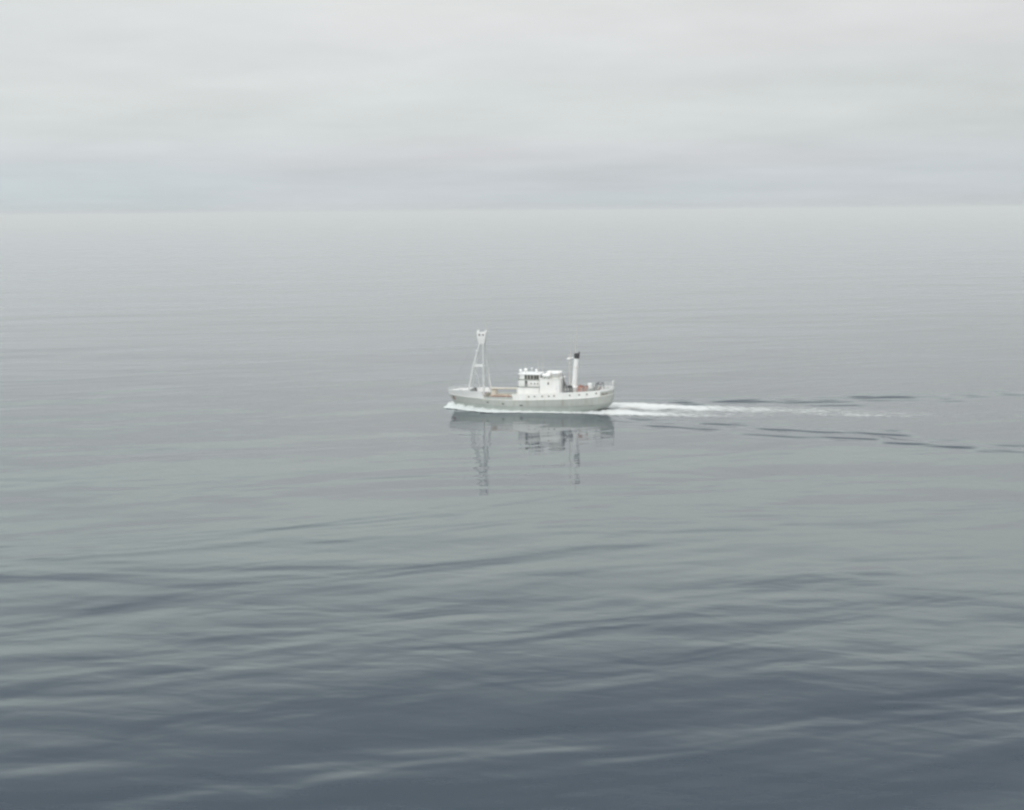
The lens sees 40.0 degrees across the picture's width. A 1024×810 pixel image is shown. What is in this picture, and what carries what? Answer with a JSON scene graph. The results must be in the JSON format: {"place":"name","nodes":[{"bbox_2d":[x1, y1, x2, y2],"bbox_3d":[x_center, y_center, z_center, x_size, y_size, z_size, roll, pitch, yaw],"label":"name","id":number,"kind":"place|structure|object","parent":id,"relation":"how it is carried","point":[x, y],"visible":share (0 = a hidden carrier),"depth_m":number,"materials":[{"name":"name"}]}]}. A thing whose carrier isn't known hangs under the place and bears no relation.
{"place":"outdoors","nodes":[
{"label":"outdoors","id":0,"kind":"place"},
{"bbox_2d":[0,208,1023,809],"bbox_3d":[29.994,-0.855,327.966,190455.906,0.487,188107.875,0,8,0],"label":"water","id":1,"kind":"structure","parent":0,"point":[282,526],"depth_m":206.81,"materials":[{"name":"grey liquid"}]},
{"bbox_2d":[444,401,605,413],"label":"bow wave foam","id":2,"kind":"object","parent":1,"relation":"on","point":[452,405],"visible":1,"depth_m":312.23,"materials":[{"name":"white"}]},
{"bbox_2d":[448,323,613,411],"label":"fishing boat","id":3,"kind":"object","parent":1,"relation":"on","point":[548,391],"visible":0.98,"depth_m":312.18,"materials":[{"name":"grey paint"}]},
{"bbox_2d":[576,384,583,391],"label":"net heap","id":4,"kind":"object","parent":3,"relation":"on","point":[580,387],"visible":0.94,"depth_m":311.45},
{"bbox_2d":[600,402,908,416],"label":"wake foam","id":5,"kind":"object","parent":1,"relation":"on","point":[618,408],"visible":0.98,"depth_m":313.83,"materials":[{"name":"white"}]},
{"bbox_2d":[0,0,1023,216],"label":"sky","id":6,"kind":"structure","parent":0,"point":[108,107],"materials":[{"name":"grey"}]}
]}

